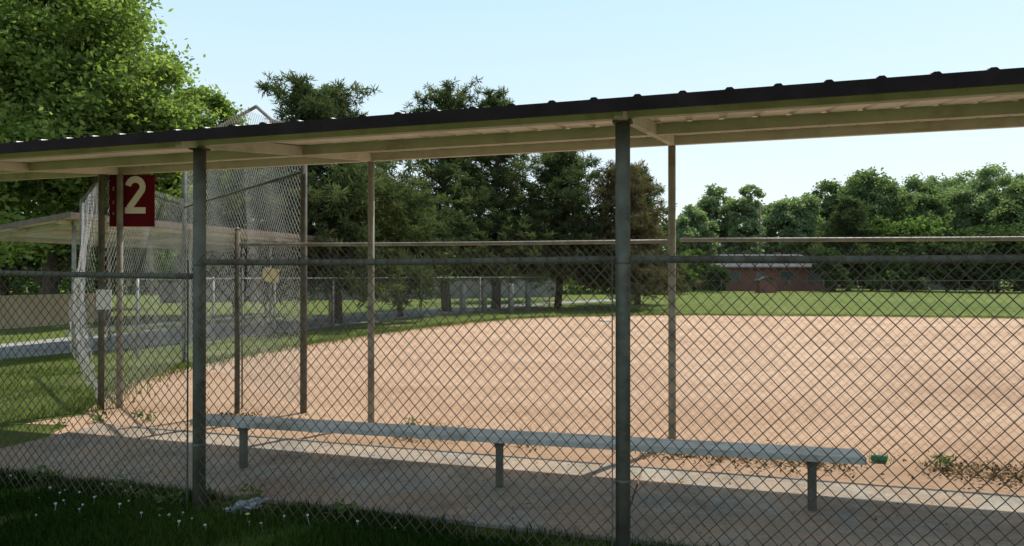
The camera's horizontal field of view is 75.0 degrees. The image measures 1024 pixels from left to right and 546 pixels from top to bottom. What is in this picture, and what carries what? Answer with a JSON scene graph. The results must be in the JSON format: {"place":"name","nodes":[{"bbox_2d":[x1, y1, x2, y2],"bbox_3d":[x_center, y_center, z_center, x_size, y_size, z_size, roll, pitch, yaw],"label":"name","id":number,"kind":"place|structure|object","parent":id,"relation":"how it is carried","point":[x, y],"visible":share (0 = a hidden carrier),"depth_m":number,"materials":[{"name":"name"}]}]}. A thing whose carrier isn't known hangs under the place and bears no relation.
{"place":"outdoors","nodes":[
{"label":"outdoors","id":0,"kind":"place"},
{"bbox_2d":[0,299,614,359],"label":"path","id":1,"kind":"structure","parent":0,"point":[44,345],"depth_m":18.91,"materials":[{"name":"grey concrete"}]},
{"bbox_2d":[0,465,748,545],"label":"foreground grass","id":2,"kind":"structure","parent":0,"point":[111,517],"depth_m":4.32,"materials":[{"name":"green plant"}]},
{"bbox_2d":[0,279,1023,545],"bbox_3d":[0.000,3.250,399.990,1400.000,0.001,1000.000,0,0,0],"label":"ground","id":3,"kind":"structure","parent":0,"point":[792,299],"depth_m":28.33,"materials":[{"name":"green plant"}]},
{"bbox_2d":[0,185,84,295],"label":"broadleaf tree","id":4,"kind":"object","parent":3,"relation":"on","point":[19,268],"visible":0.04,"depth_m":30.85,"materials":[{"name":"green plant"}]},
{"bbox_2d":[26,465,60,481],"bbox_3d":[-3.741,1.594,5.307,0.249,0.150,0.232,0,0,-28],"label":"weed","id":5,"kind":"object","parent":3,"relation":"on","point":[31,473],"visible":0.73,"depth_m":5.31,"materials":[{"name":"green plant"}]},
{"bbox_2d":[51,418,66,427],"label":"weed","id":6,"kind":"object","parent":3,"relation":"on","point":[59,424],"visible":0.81,"depth_m":7.26,"materials":[{"name":"green plant"}]},
{"bbox_2d":[0,267,192,508],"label":"chain link fence","id":7,"kind":"object","parent":3,"relation":"on","point":[91,274],"visible":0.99,"depth_m":4.92,"materials":[{"name":"metal"}]},
{"bbox_2d":[24,183,178,292],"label":"broadleaf tree","id":8,"kind":"object","parent":3,"relation":"on","point":[157,259],"visible":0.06,"depth_m":32.38,"materials":[{"name":"green plant"}]},
{"bbox_2d":[0,0,218,294],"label":"broadleaf tree","id":9,"kind":"object","parent":3,"relation":"on","point":[68,68],"visible":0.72,"depth_m":21.21,"materials":[{"name":"green plant"}]},
{"bbox_2d":[107,475,135,496],"bbox_3d":[-2.955,1.603,5.055,0.198,0.119,0.218,0,0,-12],"label":"weed","id":10,"kind":"object","parent":3,"relation":"on","point":[122,484],"visible":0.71,"depth_m":5.03,"materials":[{"name":"green plant"}]},
{"bbox_2d":[131,487,157,497],"bbox_3d":[-2.705,1.616,4.900,0.171,0.119,0.171,0,0,-36],"label":"weed","id":11,"kind":"object","parent":3,"relation":"on","point":[148,492],"visible":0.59,"depth_m":4.89,"materials":[{"name":"green plant"}]},
{"bbox_2d":[0,355,288,479],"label":"grass","id":12,"kind":"structure","parent":3,"relation":"on","point":[24,372],"depth_m":10.75,"materials":[{"name":"green plant"}]},
{"bbox_2d":[151,486,189,509],"bbox_3d":[-2.390,1.590,4.681,0.233,0.140,0.257,0,0,37],"label":"weed","id":13,"kind":"object","parent":3,"relation":"on","point":[158,499],"visible":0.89,"depth_m":4.67,"materials":[{"name":"green plant"}]},
{"bbox_2d":[0,212,349,359],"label":"dugout shelter","id":14,"kind":"object","parent":3,"relation":"on","point":[62,228],"visible":0.47,"depth_m":15.30,"materials":[{"name":"grey metal"}]},
{"bbox_2d":[69,105,306,412],"bbox_3d":[-5.245,-0.393,9.895,2.341,4.265,6.508,0,0,-40],"label":"backstop","id":15,"kind":"object","parent":3,"relation":"on","point":[100,219],"visible":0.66,"depth_m":9.47,"materials":[{"name":"grey metal"}]},
{"bbox_2d":[96,290,111,309],"bbox_3d":[-4.957,0.324,8.102,0.190,0.240,0.012,0,0,0],"label":"sign","id":16,"kind":"object","parent":15,"relation":"attached to","point":[99,298],"visible":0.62,"depth_m":8.10,"materials":[{"name":"white paint"}]},
{"bbox_2d":[91,175,164,226],"bbox_3d":[-4.863,-0.910,8.418,0.921,0.652,0.055,0,0,0],"label":"field sign","id":17,"kind":"object","parent":15,"relation":"hanging from","point":[138,200],"visible":1,"depth_m":8.40,"materials":[{"name":"red metal"}]},
{"bbox_2d":[262,267,279,282],"bbox_3d":[-4.918,0.043,13.600,0.340,0.280,0.006,8,0,0],"label":"sign","id":18,"kind":"object","parent":15,"relation":"attached to","point":[272,272],"visible":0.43,"depth_m":13.60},
{"bbox_2d":[144,81,250,314],"bbox_3d":[-13.215,-3.096,28.080,5.614,9.928,5.056,0,0,-39],"label":"broadleaf tree","id":19,"kind":"object","parent":3,"relation":"on","point":[218,106],"visible":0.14,"depth_m":27.75,"materials":[{"name":"green plant"}]},
{"bbox_2d":[155,167,299,315],"bbox_3d":[-11.461,-1.817,27.326,6.598,7.375,7.191,0,0,0],"label":"broadleaf tree","id":20,"kind":"object","parent":3,"relation":"on","point":[179,176],"visible":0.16,"depth_m":25.58,"materials":[{"name":"green plant"}]},
{"bbox_2d":[223,483,262,505],"bbox_3d":[-1.893,1.588,4.774,0.243,0.157,0.261,0,0,19],"label":"weed","id":21,"kind":"object","parent":3,"relation":"on","point":[248,496],"visible":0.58,"depth_m":4.76,"materials":[{"name":"green plant"}]},
{"bbox_2d":[225,497,268,514],"bbox_3d":[-1.844,1.609,4.626,0.303,0.078,0.103,-9,15,-23],"label":"litter bag","id":22,"kind":"object","parent":3,"relation":"on","point":[252,502],"visible":0.73,"depth_m":4.61,"materials":[{"name":"plastic"}]},
{"bbox_2d":[168,69,475,323],"bbox_3d":[-6.841,-2.557,22.772,11.137,8.799,10.364,0,0,0],"label":"pine tree","id":23,"kind":"object","parent":3,"relation":"on","point":[337,196],"visible":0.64,"depth_m":21.62,"materials":[{"name":"green plant"}]},
{"bbox_2d":[325,498,358,516],"bbox_3d":[-1.159,1.597,4.513,0.231,0.126,0.210,0,0,34],"label":"weed","id":24,"kind":"object","parent":3,"relation":"on","point":[341,507],"visible":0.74,"depth_m":4.51,"materials":[{"name":"green plant"}]},
{"bbox_2d":[136,276,549,358],"bbox_3d":[-3.307,0.956,22.745,1.086,1.670,20.675,0,0,27],"label":"chain link fence","id":25,"kind":"object","parent":3,"relation":"on","point":[274,295],"visible":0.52,"depth_m":19.07,"materials":[{"name":"grey metal"}]},
{"bbox_2d":[0,224,690,294],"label":"undergrowth","id":26,"kind":"object","parent":3,"relation":"on","point":[15,283],"visible":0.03,"depth_m":59.94,"materials":[{"name":"green plant"}]},
{"bbox_2d":[160,279,555,302],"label":"concrete wall","id":27,"kind":"structure","parent":3,"relation":"on","point":[519,293],"depth_m":47.65,"materials":[{"name":"grey concrete"}]},
{"bbox_2d":[327,178,479,315],"bbox_3d":[-4.470,-1.022,27.475,5.845,5.788,7.358,0,0,19],"label":"pine tree","id":28,"kind":"object","parent":3,"relation":"on","point":[431,213],"visible":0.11,"depth_m":26.74,"materials":[{"name":"green plant"}]},
{"bbox_2d":[388,76,530,310],"bbox_3d":[-2.767,-3.654,31.596,7.485,11.095,9.137,0,0,0],"label":"pine tree","id":29,"kind":"object","parent":3,"relation":"on","point":[444,99],"visible":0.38,"depth_m":30.11,"materials":[{"name":"green plant"}]},
{"bbox_2d":[460,284,465,314],"bbox_3d":[-2.079,1.138,28.249,0.260,1.350,0.260,0,0,0],"label":"bollard","id":30,"kind":"object","parent":3,"relation":"on","point":[463,297],"visible":0.55,"depth_m":28.14,"materials":[{"name":"grey concrete"}]},
{"bbox_2d":[481,283,486,312],"bbox_3d":[-1.244,1.145,29.887,0.260,1.350,0.260,0,0,0],"label":"bollard","id":31,"kind":"object","parent":3,"relation":"on","point":[484,302],"visible":0.6,"depth_m":29.78,"materials":[{"name":"grey concrete"}]},
{"bbox_2d":[508,284,513,313],"bbox_3d":[-0.046,1.141,29.045,0.260,1.350,0.260,0,0,0],"label":"bollard","id":32,"kind":"object","parent":3,"relation":"on","point":[510,302],"visible":0.6,"depth_m":28.93,"materials":[{"name":"grey concrete"}]},
{"bbox_2d":[434,85,588,308],"bbox_3d":[-0.127,-3.714,32.970,9.756,11.202,10.438,0,0,0],"label":"pine tree","id":33,"kind":"object","parent":3,"relation":"on","point":[503,229],"visible":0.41,"depth_m":31.95,"materials":[{"name":"green plant"}]},
{"bbox_2d":[0,67,1023,545],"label":"dugout shelter","id":34,"kind":"object","parent":3,"relation":"on","point":[938,101],"visible":0.97,"depth_m":4.67,"materials":[{"name":"grey metal"}]},
{"bbox_2d":[0,423,1023,545],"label":"concrete pad","id":35,"kind":"object","parent":3,"relation":"on","point":[977,516],"visible":0.68,"depth_m":4.98,"materials":[{"name":"grey concrete"}]},
{"bbox_2d":[27,426,1014,545],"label":"pad debris","id":36,"kind":"object","parent":35,"relation":"on","point":[529,494],"visible":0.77,"depth_m":5.10,"materials":[{"name":"brown plant"}]},
{"bbox_2d":[190,413,866,510],"bbox_3d":[-0.150,1.450,5.154,5.212,0.432,0.254,0,0,13],"label":"bench","id":37,"kind":"object","parent":35,"relation":"on","point":[820,454],"visible":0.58,"depth_m":5.00,"materials":[{"name":"metal"}]},
{"bbox_2d":[525,283,530,309],"bbox_3d":[0.761,1.152,31.726,0.260,1.350,0.260,0,0,0],"label":"bollard","id":38,"kind":"object","parent":3,"relation":"on","point":[527,300],"visible":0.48,"depth_m":31.62,"materials":[{"name":"grey concrete"}]},
{"bbox_2d":[466,209,597,294],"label":"pine tree","id":39,"kind":"object","parent":3,"relation":"on","point":[532,279],"visible":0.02,"depth_m":42.22,"materials":[{"name":"green plant"}]},
{"bbox_2d":[67,216,1017,282],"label":"distant wood","id":40,"kind":"object","parent":3,"relation":"on","point":[661,245],"depth_m":131.59,"materials":[{"name":"green plant"}]},
{"bbox_2d":[487,150,654,307],"bbox_3d":[2.480,-2.547,34.303,8.779,8.902,8.632,0,0,0],"label":"pine tree","id":41,"kind":"object","parent":3,"relation":"on","point":[565,169],"visible":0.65,"depth_m":32.55,"materials":[{"name":"green plant"}]},
{"bbox_2d":[186,247,1023,545],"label":"chain link fence","id":42,"kind":"object","parent":3,"relation":"on","point":[570,259],"visible":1,"depth_m":3.84,"materials":[{"name":"metal"}]},
{"bbox_2d":[552,160,702,304],"bbox_3d":[5.515,-1.874,32.982,7.361,7.556,7.061,0,0,30],"label":"pine tree","id":43,"kind":"object","parent":3,"relation":"on","point":[642,219],"visible":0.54,"depth_m":32.02,"materials":[{"name":"green plant"}]},
{"bbox_2d":[234,227,1023,461],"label":"chain link fence","id":44,"kind":"object","parent":3,"relation":"on","point":[835,239],"visible":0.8,"depth_m":6.68,"materials":[{"name":"metal"}]},
{"bbox_2d":[633,167,690,304],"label":"pine tree","id":45,"kind":"object","parent":3,"relation":"on","point":[649,200],"visible":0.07,"depth_m":37.32,"materials":[{"name":"green plant"}]},
{"bbox_2d":[660,263,698,292],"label":"shrub","id":46,"kind":"object","parent":3,"relation":"on","point":[691,275],"visible":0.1,"depth_m":59.21,"materials":[{"name":"green plant"}]},
{"bbox_2d":[664,204,723,289],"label":"broadleaf tree","id":47,"kind":"object","parent":3,"relation":"on","point":[692,221],"visible":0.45,"depth_m":76.30,"materials":[{"name":"green plant"}]},
{"bbox_2d":[677,248,714,290],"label":"shrub","id":48,"kind":"object","parent":3,"relation":"on","point":[702,267],"visible":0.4,"depth_m":68.96,"materials":[{"name":"green plant"}]},
{"bbox_2d":[702,264,731,291],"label":"shrub","id":49,"kind":"object","parent":3,"relation":"on","point":[722,273],"visible":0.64,"depth_m":65.17,"materials":[{"name":"green plant"}]},
{"bbox_2d":[693,183,741,254],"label":"broadleaf tree","id":50,"kind":"object","parent":3,"relation":"on","point":[710,202],"visible":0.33,"depth_m":86.84,"materials":[{"name":"green plant"}]},
{"bbox_2d":[720,184,765,253],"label":"broadleaf tree","id":51,"kind":"object","parent":3,"relation":"on","point":[747,218],"visible":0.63,"depth_m":83.35,"materials":[{"name":"green plant"}]},
{"bbox_2d":[754,203,765,253],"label":"utility pole","id":52,"kind":"object","parent":3,"relation":"on","point":[759,208],"visible":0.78,"depth_m":79.94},
{"bbox_2d":[704,252,825,290],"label":"house","id":53,"kind":"structure","parent":3,"relation":"on","point":[778,268],"depth_m":72.00,"materials":[{"name":"red brick"}]},
{"bbox_2d":[729,271,739,281],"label":"window","id":54,"kind":"structure","parent":53,"relation":"in","point":[734,273],"depth_m":71.94,"materials":[{"name":"grey glass"}]},
{"bbox_2d":[756,271,763,278],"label":"door","id":55,"kind":"structure","parent":53,"relation":"in","point":[758,273],"depth_m":71.94,"materials":[{"name":"metal"}]},
{"bbox_2d":[780,271,793,281],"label":"window","id":56,"kind":"structure","parent":53,"relation":"in","point":[784,274],"depth_m":71.94,"materials":[{"name":"grey glass"}]},
{"bbox_2d":[807,271,820,281],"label":"window","id":57,"kind":"structure","parent":53,"relation":"in","point":[810,272],"depth_m":71.94,"materials":[{"name":"grey glass"}]},
{"bbox_2d":[753,193,825,255],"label":"broadleaf tree","id":58,"kind":"object","parent":3,"relation":"on","point":[798,218],"visible":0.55,"depth_m":89.83,"materials":[{"name":"green plant"}]},
{"bbox_2d":[800,178,859,251],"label":"broadleaf tree","id":59,"kind":"object","parent":3,"relation":"on","point":[829,201],"visible":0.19,"depth_m":96.45,"materials":[{"name":"green plant"}]},
{"bbox_2d":[811,245,853,291],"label":"shrub","id":60,"kind":"object","parent":3,"relation":"on","point":[826,251],"visible":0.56,"depth_m":67.14,"materials":[{"name":"green plant"}]},
{"bbox_2d":[653,280,1023,293],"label":"chain link fence","id":61,"kind":"object","parent":3,"relation":"on","point":[857,284],"visible":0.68,"depth_m":59.98,"materials":[{"name":"metal"}]},
{"bbox_2d":[809,195,884,290],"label":"tree","id":62,"kind":"object","parent":3,"relation":"on","point":[849,213],"visible":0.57,"depth_m":72.90,"materials":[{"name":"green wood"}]},
{"bbox_2d":[830,166,923,228],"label":"broadleaf tree","id":63,"kind":"object","parent":3,"relation":"on","point":[883,197],"visible":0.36,"depth_m":89.64,"materials":[{"name":"green plant"}]},
{"bbox_2d":[852,215,958,290],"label":"broadleaf tree","id":64,"kind":"object","parent":3,"relation":"on","point":[912,228],"visible":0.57,"depth_m":69.94,"materials":[{"name":"green plant"}]},
{"bbox_2d":[899,172,955,232],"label":"broadleaf tree","id":65,"kind":"object","parent":3,"relation":"on","point":[934,207],"visible":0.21,"depth_m":95.73,"materials":[{"name":"green plant"}]},
{"bbox_2d":[910,226,974,291],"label":"broadleaf tree","id":66,"kind":"object","parent":3,"relation":"on","point":[939,273],"visible":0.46,"depth_m":67.67,"materials":[{"name":"green plant"}]},
{"bbox_2d":[920,169,999,231],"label":"broadleaf tree","id":67,"kind":"object","parent":3,"relation":"on","point":[947,185],"visible":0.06,"depth_m":107.55,"materials":[{"name":"green plant"}]},
{"bbox_2d":[937,221,1023,291],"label":"broadleaf tree","id":68,"kind":"object","parent":3,"relation":"on","point":[983,231],"visible":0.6,"depth_m":64.49,"materials":[{"name":"green plant"}]},
{"bbox_2d":[940,162,1023,282],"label":"broadleaf tree","id":69,"kind":"object","parent":3,"relation":"on","point":[979,197],"visible":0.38,"depth_m":99.49,"materials":[{"name":"green plant"}]},
{"bbox_2d":[981,178,1023,279],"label":"broadleaf tree","id":70,"kind":"object","parent":3,"relation":"on","point":[1009,208],"visible":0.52,"depth_m":88.90,"materials":[{"name":"green plant"}]},
{"bbox_2d":[22,0,1023,249],"label":"sky","id":71,"kind":"structure","parent":0,"point":[542,51],"materials":[{"name":"blue"}]},
{"bbox_2d":[26,315,1023,507],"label":"infield dirt","id":72,"kind":"structure","parent":0,"point":[896,468],"depth_m":9.54,"materials":[{"name":"beige soil"}]},
{"bbox_2d":[89,410,106,422],"bbox_3d":[-4.658,1.619,7.492,0.196,0.136,0.195,0,0,-33],"label":"weed","id":73,"kind":"object","parent":72,"relation":"on","point":[96,417],"visible":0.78,"depth_m":7.49,"materials":[{"name":"green plant"}]},
{"bbox_2d":[139,412,156,420],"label":"weed","id":74,"kind":"object","parent":72,"relation":"on","point":[150,416],"visible":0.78,"depth_m":7.55,"materials":[{"name":"green plant"}]},
{"bbox_2d":[401,417,421,424],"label":"weed","id":75,"kind":"object","parent":72,"relation":"on","point":[412,419],"visible":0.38,"depth_m":7.11,"materials":[{"name":"green plant"}]},
{"bbox_2d":[170,409,1023,491],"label":"leaf litter","id":76,"kind":"object","parent":72,"relation":"on","point":[978,469],"visible":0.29,"depth_m":5.68,"materials":[{"name":"brown plant"}]},
{"bbox_2d":[207,410,1013,471],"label":"fence foot grass","id":77,"kind":"structure","parent":72,"relation":"on","point":[642,452],"depth_m":6.04,"materials":[{"name":"green plant"}]},
{"bbox_2d":[870,454,886,462],"bbox_3d":[3.224,1.629,5.869,0.118,0.074,0.076,0,0,10],"label":"plastic cup","id":78,"kind":"object","parent":72,"relation":"on","point":[882,459],"visible":0.84,"depth_m":5.85,"materials":[{"name":"green plastic"}]},
{"bbox_2d":[928,454,957,466],"bbox_3d":[3.680,1.598,5.715,0.244,0.133,0.222,0,0,-9],"label":"weed","id":79,"kind":"object","parent":72,"relation":"on","point":[943,459],"visible":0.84,"depth_m":5.69,"materials":[{"name":"green plant"}]},
{"bbox_2d":[755,276,775,292],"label":"garden shed","id":80,"kind":"structure","parent":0,"point":[767,289],"depth_m":63.99,"materials":[{"name":"red brick"}]},
{"bbox_2d":[865,276,1000,289],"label":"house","id":81,"kind":"structure","parent":0,"point":[942,288],"depth_m":77.99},
{"bbox_2d":[933,282,940,289],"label":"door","id":82,"kind":"structure","parent":81,"relation":"in","point":[936,288],"depth_m":77.94,"materials":[{"name":"grey"}]}
]}

